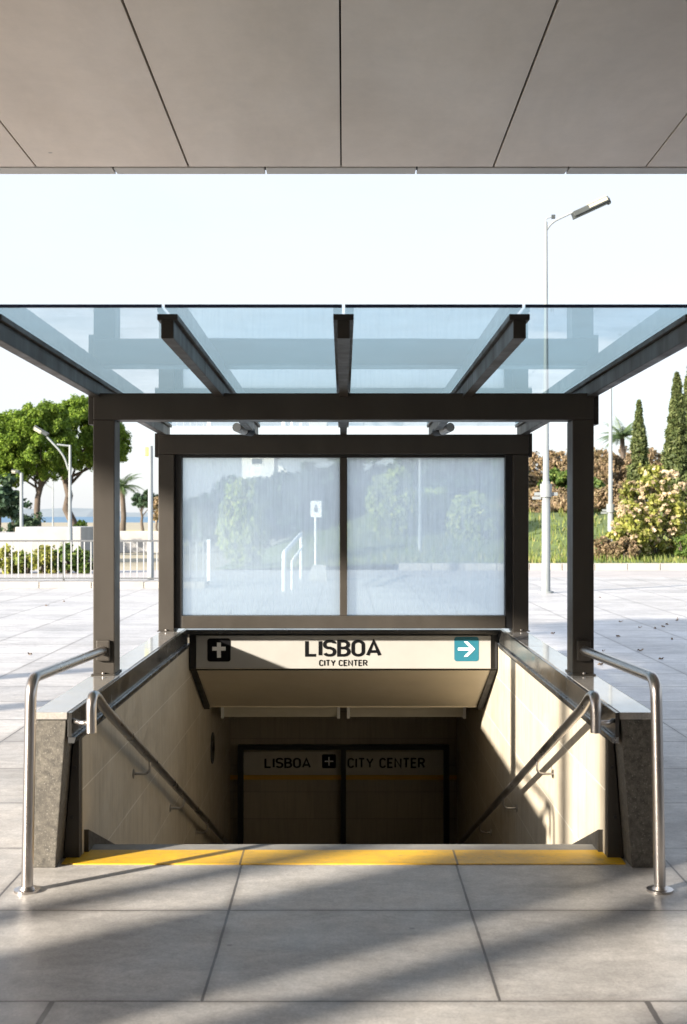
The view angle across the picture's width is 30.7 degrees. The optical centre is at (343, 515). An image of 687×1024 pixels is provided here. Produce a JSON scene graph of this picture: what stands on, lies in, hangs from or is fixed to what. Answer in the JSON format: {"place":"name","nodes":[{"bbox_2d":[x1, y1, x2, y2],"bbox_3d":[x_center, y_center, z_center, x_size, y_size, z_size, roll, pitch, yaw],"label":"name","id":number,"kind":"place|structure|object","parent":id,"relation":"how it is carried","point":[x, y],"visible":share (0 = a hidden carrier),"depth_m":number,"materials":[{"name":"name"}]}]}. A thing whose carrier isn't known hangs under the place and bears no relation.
{"place":"outdoors","nodes":[
{"label":"outdoors","id":0,"kind":"place"},
{"bbox_2d":[1,517,154,521],"bbox_3d":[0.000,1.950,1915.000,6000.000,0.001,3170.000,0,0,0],"label":"sea","id":1,"kind":"structure","parent":0,"point":[87,519],"depth_m":696.54,"materials":[{"name":"liquid"}]},
{"bbox_2d":[2,531,157,552],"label":"wall","id":2,"kind":"structure","parent":0,"point":[133,535],"depth_m":58.00,"materials":[{"name":"concrete"}]},
{"bbox_2d":[6,508,153,516],"bbox_3d":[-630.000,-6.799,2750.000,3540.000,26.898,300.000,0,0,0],"label":"hills","id":3,"kind":"structure","parent":0,"point":[79,512],"depth_m":2662.51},
{"bbox_2d":[3,530,218,545],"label":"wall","id":4,"kind":"structure","parent":0,"point":[146,530],"depth_m":144.83,"materials":[{"name":"beige concrete"}]},
{"bbox_2d":[45,481,53,525],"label":"street lamp","id":5,"kind":"object","parent":4,"relation":"on","point":[52,487],"visible":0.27,"depth_m":94.97,"materials":[{"name":"metal"}]},
{"bbox_2d":[120,473,146,530],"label":"palm tree","id":6,"kind":"object","parent":4,"relation":"on","point":[123,486],"visible":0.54,"depth_m":74.87,"materials":[{"name":"green plant"}]},
{"bbox_2d":[131,489,157,530],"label":"tree","id":7,"kind":"object","parent":4,"relation":"on","point":[140,503],"visible":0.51,"depth_m":119.50,"materials":[{"name":"green plant"}]},
{"bbox_2d":[147,496,157,530],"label":"tree","id":8,"kind":"object","parent":4,"relation":"on","point":[155,508],"visible":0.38,"depth_m":109.55,"materials":[{"name":"brown plant"}]},
{"bbox_2d":[0,522,393,569],"bbox_3d":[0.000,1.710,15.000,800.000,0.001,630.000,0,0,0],"label":"ground","id":9,"kind":"structure","parent":0,"point":[133,525],"depth_m":52.78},
{"bbox_2d":[0,473,26,529],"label":"dark conifer","id":10,"kind":"object","parent":9,"relation":"on","point":[9,497],"visible":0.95,"depth_m":51.91,"materials":[{"name":"green plant"}]},
{"bbox_2d":[0,500,45,531],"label":"dark shrub","id":11,"kind":"object","parent":9,"relation":"on","point":[28,521],"visible":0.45,"depth_m":54.76,"materials":[{"name":"green plant"}]},
{"bbox_2d":[0,398,78,525],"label":"pine tree","id":12,"kind":"object","parent":9,"relation":"on","point":[27,450],"visible":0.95,"depth_m":58.74,"materials":[{"name":"green plant"}]},
{"bbox_2d":[0,526,92,561],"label":"concrete planter","id":13,"kind":"object","parent":9,"relation":"on","point":[49,533],"visible":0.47,"depth_m":45.00,"materials":[{"name":"white concrete"}]},
{"bbox_2d":[11,469,22,526],"bbox_3d":[-12.204,-0.056,47.000,0.534,3.413,0.340,0,0,0],"label":"street lamp","id":14,"kind":"object","parent":13,"relation":"on","point":[21,494],"visible":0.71,"depth_m":46.94,"materials":[{"name":"metal"}]},
{"bbox_2d":[33,425,72,562],"bbox_3d":[-10.175,-0.775,44.000,1.435,4.850,0.340,0,0,0],"label":"street lamp","id":15,"kind":"object","parent":9,"relation":"on","point":[69,527],"visible":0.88,"depth_m":43.95,"materials":[{"name":"metal"}]},
{"bbox_2d":[73,519,87,525],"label":"round shrub","id":16,"kind":"object","parent":9,"relation":"on","point":[81,523],"visible":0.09,"depth_m":53.77,"materials":[{"name":"green plant"}]},
{"bbox_2d":[58,393,131,525],"bbox_3d":[-13.042,-2.225,64.111,4.389,8.079,5.289,0,0,0],"label":"pine tree","id":17,"kind":"object","parent":9,"relation":"on","point":[77,407],"visible":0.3,"depth_m":63.36,"materials":[{"name":"green plant"}]},
{"bbox_2d":[190,496,218,551],"bbox_3d":[-6.639,0.255,60.161,3.353,3.014,3.761,0,0,38],"label":"background tree","id":18,"kind":"object","parent":9,"relation":"on","point":[213,535],"visible":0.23,"depth_m":58.67,"materials":[{"name":"green plant"}]},
{"bbox_2d":[196,475,235,497],"bbox_3d":[-5.589,-0.192,62.172,4.000,3.814,4.091,0,0,0],"label":"background tree","id":19,"kind":"object","parent":9,"relation":"on","point":[225,483],"depth_m":61.51,"materials":[{"name":"brown plant"}]},
{"bbox_2d":[276,469,339,535],"bbox_3d":[-1.810,-0.460,60.011,3.827,4.417,4.091,0,0,27],"label":"background tree","id":20,"kind":"object","parent":9,"relation":"on","point":[324,508],"visible":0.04,"depth_m":59.16,"materials":[{"name":"green plant"}]},
{"bbox_2d":[322,510,365,530],"bbox_3d":[-0.302,-0.800,61.988,4.094,5.088,4.015,0,0,0],"label":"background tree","id":21,"kind":"object","parent":9,"relation":"on","point":[347,517],"visible":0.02,"depth_m":60.47,"materials":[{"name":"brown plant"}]},
{"bbox_2d":[387,458,412,474],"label":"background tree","id":22,"kind":"object","parent":9,"relation":"on","point":[390,465],"visible":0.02,"depth_m":64.91,"materials":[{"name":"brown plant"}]},
{"bbox_2d":[478,459,532,496],"bbox_3d":[8.036,-0.584,60.878,3.310,4.632,4.201,0,0,0],"label":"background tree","id":23,"kind":"object","parent":9,"relation":"on","point":[494,463],"visible":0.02,"depth_m":60.98,"materials":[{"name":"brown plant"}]},
{"bbox_2d":[484,563,686,569],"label":"kerb","id":24,"kind":"structure","parent":9,"relation":"on","point":[624,566],"depth_m":38.20,"materials":[{"name":"concrete"}]},
{"bbox_2d":[245,458,273,477],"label":"white house","id":25,"kind":"structure","parent":0,"point":[252,466],"depth_m":120.00,"materials":[{"name":"paint"}]},
{"bbox_2d":[0,577,686,1023],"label":"pavement","id":26,"kind":"structure","parent":0,"point":[342,943],"depth_m":5.09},
{"bbox_2d":[14,640,109,894],"bbox_3d":[-1.392,1.171,6.330,0.116,0.957,1.776,0,0,0],"label":"guard rail","id":27,"kind":"object","parent":26,"relation":"on","point":[101,652],"visible":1,"depth_m":5.48,"materials":[{"name":"silver metal"}]},
{"bbox_2d":[0,580,187,587],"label":"fence ledge","id":28,"kind":"object","parent":26,"relation":"on","point":[71,584],"visible":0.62,"depth_m":28.60,"materials":[{"name":"concrete"}]},
{"bbox_2d":[0,540,203,580],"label":"railing fence","id":29,"kind":"object","parent":28,"relation":"on","point":[71,541],"visible":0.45,"depth_m":28.99,"materials":[{"name":"grey metal"}]},
{"bbox_2d":[21,628,229,867],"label":"parapet wall","id":30,"kind":"structure","parent":26,"relation":"on","point":[90,792],"depth_m":7.63,"materials":[{"name":"stone"}]},
{"bbox_2d":[73,690,230,843],"bbox_3d":[-1.215,2.179,9.491,0.139,2.725,7.435,0,0,0],"label":"stair handrail","id":31,"kind":"object","parent":30,"relation":"attached to","point":[95,699],"visible":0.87,"depth_m":6.97,"materials":[{"name":"silver metal"}]},
{"bbox_2d":[210,732,214,763],"bbox_3d":[-1.263,2.240,12.070,0.012,0.300,0.300,0,0,0],"label":"round sign","id":32,"kind":"object","parent":30,"relation":"attached to","point":[212,750],"visible":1,"depth_m":12.00,"materials":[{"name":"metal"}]},
{"bbox_2d":[0,304,686,675],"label":"glass canopy","id":33,"kind":"object","parent":30,"relation":"on","point":[210,394],"visible":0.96,"depth_m":7.22,"materials":[{"name":"brown paint"}]},
{"bbox_2d":[232,423,254,435],"bbox_3d":[-0.756,-0.663,9.474,0.078,0.102,0.273,0,0,22],"label":"spotlight","id":34,"kind":"object","parent":33,"relation":"attached to","point":[238,428],"visible":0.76,"depth_m":9.39,"materials":[{"name":"grey metal"}]},
{"bbox_2d":[175,455,511,628],"bbox_3d":[0.000,0.205,10.045,2.698,1.389,0.130,0,0,0],"label":"glass screen","id":35,"kind":"object","parent":33,"relation":"attached to","point":[443,564],"visible":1,"depth_m":10.04,"materials":[{"name":"glass"}]},
{"bbox_2d":[432,423,454,435],"bbox_3d":[0.756,-0.663,9.474,0.078,0.102,0.273,0,0,-22],"label":"spotlight","id":36,"kind":"object","parent":33,"relation":"attached to","point":[448,428],"visible":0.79,"depth_m":9.39,"materials":[{"name":"grey metal"}]},
{"bbox_2d":[145,446,153,579],"bbox_3d":[-4.786,-0.043,31.000,0.289,3.386,0.289,0,0,0],"label":"street lamp","id":37,"kind":"object","parent":26,"relation":"on","point":[149,451],"visible":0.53,"depth_m":30.95,"materials":[{"name":"metal"}]},
{"bbox_2d":[186,628,500,708],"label":"end parapet","id":38,"kind":"structure","parent":26,"relation":"on","point":[343,687],"depth_m":10.65,"materials":[{"name":"stone"}]},
{"bbox_2d":[221,707,339,717],"bbox_3d":[-0.605,1.846,12.080,1.142,0.192,0.180,0,0,0],"label":"ceiling lamp","id":39,"kind":"object","parent":38,"relation":"attached to","point":[280,711],"visible":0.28,"depth_m":12.01,"materials":[{"name":"plastic"}]},
{"bbox_2d":[196,635,490,668],"bbox_3d":[0.000,1.113,10.244,2.410,0.270,0.062,0,0,0],"label":"station sign","id":40,"kind":"object","parent":38,"relation":"attached to","point":[343,651],"visible":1,"depth_m":10.22,"materials":[{"name":"white plastic"}]},
{"bbox_2d":[347,707,465,717],"bbox_3d":[0.605,1.846,12.080,1.142,0.192,0.180,0,0,0],"label":"ceiling lamp","id":41,"kind":"object","parent":38,"relation":"attached to","point":[406,711],"visible":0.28,"depth_m":12.01,"materials":[{"name":"plastic"}]},
{"bbox_2d":[61,850,625,864],"bbox_3d":[0.000,1.647,6.037,2.670,0.004,0.245,0,0,0],"label":"warning strip","id":42,"kind":"object","parent":26,"relation":"on","point":[343,857],"visible":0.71,"depth_m":6.02,"materials":[{"name":"yellow paint"}]},
{"bbox_2d":[91,844,595,849],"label":"stairs","id":43,"kind":"structure","parent":26,"relation":"on","point":[343,847],"depth_m":6.21,"materials":[{"name":"grey stone"}]},
{"bbox_2d":[230,707,456,843],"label":"end wall","id":44,"kind":"structure","parent":43,"relation":"on","point":[294,796],"depth_m":14.00,"materials":[{"name":"beige tile"}]},
{"bbox_2d":[238,744,448,843],"bbox_3d":[0.000,3.494,13.860,2.340,1.913,0.080,0,0,0],"label":"door frame","id":45,"kind":"object","parent":43,"relation":"on","point":[343,748],"visible":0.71,"depth_m":13.82,"materials":[{"name":"black metal"}]},
{"bbox_2d":[457,628,665,867],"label":"parapet wall","id":46,"kind":"structure","parent":26,"relation":"on","point":[596,792],"depth_m":7.64,"materials":[{"name":"stone"}]},
{"bbox_2d":[456,690,613,843],"bbox_3d":[1.215,2.179,9.491,0.139,2.725,7.435,0,0,0],"label":"stair handrail","id":47,"kind":"object","parent":46,"relation":"attached to","point":[591,699],"visible":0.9,"depth_m":6.97,"materials":[{"name":"silver metal"}]},
{"bbox_2d":[532,195,610,592],"bbox_3d":[4.873,-2.570,26.703,1.659,8.440,0.320,0,0,10],"label":"street lamp","id":48,"kind":"object","parent":26,"relation":"on","point":[545,493],"visible":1,"depth_m":26.74,"materials":[{"name":"metal"}]},
{"bbox_2d":[577,640,672,894],"bbox_3d":[1.392,1.171,6.330,0.116,0.957,1.776,0,0,0],"label":"guard rail","id":49,"kind":"object","parent":26,"relation":"on","point":[585,652],"visible":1,"depth_m":5.48,"materials":[{"name":"silver metal"}]},
{"bbox_3d":[-7.400,-0.779,-1.435,0.400,4.859,0.400,0,0,0],"label":"roof column","id":50,"kind":"object","parent":26,"relation":"on","visible":0},
{"bbox_2d":[0,0,686,173],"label":"station roof","id":51,"kind":"structure","parent":50,"relation":"on","point":[343,86],"depth_m":8.47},
{"bbox_2d":[0,570,686,576],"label":"road","id":52,"kind":"structure","parent":0,"point":[624,573],"depth_m":35.96,"materials":[{"name":"asphalt"}]},
{"bbox_2d":[0,543,22,573],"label":"shrub","id":53,"kind":"object","parent":52,"relation":"on","point":[8,561],"visible":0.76,"depth_m":35.83,"materials":[{"name":"green plant"}]},
{"bbox_2d":[12,549,39,573],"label":"shrub","id":54,"kind":"object","parent":52,"relation":"on","point":[21,562],"visible":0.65,"depth_m":35.80,"materials":[{"name":"green plant"}]},
{"bbox_2d":[28,544,56,573],"bbox_3d":[-8.611,1.278,36.005,0.889,0.926,0.975,0,0,0],"label":"shrub","id":55,"kind":"object","parent":52,"relation":"on","point":[41,559],"visible":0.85,"depth_m":35.80,"materials":[{"name":"green plant"}]},
{"bbox_2d":[52,542,76,573],"bbox_3d":[-8.037,1.222,35.995,0.917,0.970,0.999,0,0,0],"label":"shrub","id":56,"kind":"object","parent":52,"relation":"on","point":[68,557],"visible":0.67,"depth_m":35.84,"materials":[{"name":"green plant"}]},
{"bbox_2d":[72,545,92,573],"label":"shrub","id":57,"kind":"object","parent":52,"relation":"on","point":[81,561],"visible":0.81,"depth_m":35.85,"materials":[{"name":"green plant"}]},
{"bbox_2d":[0,170,686,512],"label":"sky","id":58,"kind":"structure","parent":0,"point":[163,239],"materials":[{"name":"white"}]},
{"bbox_2d":[225,507,685,567],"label":"hillside","id":59,"kind":"structure","parent":0,"point":[536,544],"depth_m":45.57,"materials":[{"name":"green plant"}]},
{"bbox_2d":[214,476,265,561],"bbox_3d":[-3.160,0.304,39.959,1.844,3.180,1.793,0,0,27],"label":"yellow bush","id":60,"kind":"object","parent":59,"relation":"on","point":[232,512],"visible":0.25,"depth_m":39.49,"materials":[{"name":"brown plant"}]},
{"bbox_2d":[365,466,414,536],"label":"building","id":61,"kind":"structure","parent":59,"relation":"on","point":[397,472],"depth_m":45.59,"materials":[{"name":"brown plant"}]},
{"bbox_2d":[466,494,479,539],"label":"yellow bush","id":62,"kind":"object","parent":59,"relation":"on","point":[478,528],"depth_m":45.20,"materials":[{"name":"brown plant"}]},
{"bbox_2d":[281,506,686,566],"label":"grass tufts","id":63,"kind":"object","parent":59,"relation":"on","point":[645,558],"visible":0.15,"depth_m":41.44,"materials":[{"name":"green plant"}]},
{"bbox_2d":[529,461,542,487],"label":"hillside shrub","id":64,"kind":"object","parent":59,"relation":"on","point":[536,474],"visible":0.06,"depth_m":59.25,"materials":[{"name":"brown plant"}]},
{"bbox_2d":[529,451,552,481],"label":"hillside shrub","id":65,"kind":"object","parent":59,"relation":"on","point":[534,458],"visible":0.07,"depth_m":65.45,"materials":[{"name":"brown plant"}]},
{"bbox_2d":[529,501,556,512],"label":"hillside shrub","id":66,"kind":"object","parent":59,"relation":"on","point":[536,506],"visible":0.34,"depth_m":50.75,"materials":[{"name":"brown plant"}]},
{"bbox_2d":[529,482,566,502],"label":"hillside shrub","id":67,"kind":"object","parent":59,"relation":"on","point":[532,490],"visible":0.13,"depth_m":54.29,"materials":[{"name":"brown plant"}]},
{"bbox_2d":[535,466,566,488],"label":"hillside shrub","id":68,"kind":"object","parent":59,"relation":"on","point":[557,476],"visible":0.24,"depth_m":58.55,"materials":[{"name":"green plant"}]},
{"bbox_2d":[539,449,566,483],"bbox_3d":[11.000,-1.737,62.962,2.556,3.345,3.335,0,0,0],"label":"hillside shrub","id":69,"kind":"object","parent":59,"relation":"on","point":[555,461],"visible":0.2,"depth_m":62.27,"materials":[{"name":"brown plant"}]},
{"bbox_2d":[550,491,566,512],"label":"hillside shrub","id":70,"kind":"object","parent":59,"relation":"on","point":[559,501],"visible":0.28,"depth_m":51.32,"materials":[{"name":"brown plant"}]},
{"bbox_2d":[594,476,607,508],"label":"hillside shrub","id":71,"kind":"object","parent":59,"relation":"on","point":[598,483],"visible":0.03,"depth_m":55.06,"materials":[{"name":"green plant"}]},
{"bbox_2d":[590,375,618,540],"bbox_3d":[8.766,-1.684,42.000,0.956,6.288,0.357,0,0,0],"label":"street lamp","id":72,"kind":"object","parent":59,"relation":"on","point":[610,507],"visible":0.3,"depth_m":41.94,"materials":[{"name":"metal"}]},
{"bbox_2d":[594,447,615,483],"bbox_3d":[12.821,-1.747,63.998,2.743,3.742,3.004,0,0,0],"label":"hillside shrub","id":73,"kind":"object","parent":59,"relation":"on","point":[598,453],"visible":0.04,"depth_m":63.63,"materials":[{"name":"brown plant"}]},
{"bbox_2d":[594,535,616,559],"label":"twiggy bush","id":74,"kind":"object","parent":59,"relation":"on","point":[607,546],"visible":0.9,"depth_m":40.26,"materials":[{"name":"brown plant"}]},
{"bbox_2d":[594,451,630,484],"bbox_3d":[12.907,-1.621,59.997,2.233,3.011,3.252,0,0,0],"label":"hillside shrub","id":75,"kind":"object","parent":59,"relation":"on","point":[619,469],"visible":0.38,"depth_m":59.77,"materials":[{"name":"brown plant"}]},
{"bbox_2d":[594,483,637,511],"bbox_3d":[11.585,-0.673,54.109,2.105,1.603,3.230,0,0,0],"label":"hillside shrub","id":76,"kind":"object","parent":59,"relation":"on","point":[600,498],"visible":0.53,"depth_m":53.22,"materials":[{"name":"brown plant"}]},
{"bbox_2d":[596,418,648,459],"bbox_3d":[13.885,-2.638,61.999,2.668,4.974,2.481,0,0,0],"label":"palm tree","id":77,"kind":"object","parent":59,"relation":"on","point":[621,435],"visible":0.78,"depth_m":61.92,"materials":[{"name":"green plant"}]},
{"bbox_2d":[613,446,634,479],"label":"hillside shrub","id":78,"kind":"object","parent":59,"relation":"on","point":[628,455],"visible":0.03,"depth_m":66.41,"materials":[{"name":"brown plant"}]},
{"bbox_2d":[614,536,641,559],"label":"twiggy bush","id":79,"kind":"object","parent":59,"relation":"on","point":[626,546],"visible":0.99,"depth_m":40.18,"materials":[{"name":"brown plant"}]},
{"bbox_2d":[605,498,665,558],"bbox_3d":[9.562,0.514,40.979,1.809,2.217,1.923,0,0,38],"label":"flowering bush","id":80,"kind":"object","parent":59,"relation":"on","point":[629,521],"visible":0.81,"depth_m":40.57,"materials":[{"name":"green plant"}]},
{"bbox_2d":[626,399,649,501],"bbox_3d":[13.258,-2.712,55.982,1.230,5.108,1.219,0,0,0],"label":"cypress tree","id":81,"kind":"object","parent":59,"relation":"on","point":[638,445],"visible":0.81,"depth_m":55.80,"materials":[{"name":"green plant"}]},
{"bbox_2d":[613,463,686,553],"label":"flowering bush","id":82,"kind":"object","parent":59,"relation":"on","point":[676,510],"visible":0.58,"depth_m":41.47,"materials":[{"name":"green plant"}]},
{"bbox_2d":[647,447,662,492],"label":"hillside shrub","id":83,"kind":"object","parent":59,"relation":"on","point":[653,455],"visible":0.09,"depth_m":65.18,"materials":[{"name":"brown plant"}]},
{"bbox_2d":[657,371,686,523],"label":"cypress tree","id":84,"kind":"object","parent":59,"relation":"on","point":[675,443],"visible":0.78,"depth_m":47.71,"materials":[{"name":"green plant"}]},
{"bbox_2d":[673,534,686,558],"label":"green bush","id":85,"kind":"object","parent":59,"relation":"on","point":[681,544],"visible":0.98,"depth_m":40.32,"materials":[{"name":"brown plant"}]},
{"bbox_2d":[674,367,686,465],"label":"cypress tree","id":86,"kind":"object","parent":59,"relation":"on","point":[685,388],"visible":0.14,"depth_m":49.93,"materials":[{"name":"green plant"}]}
]}

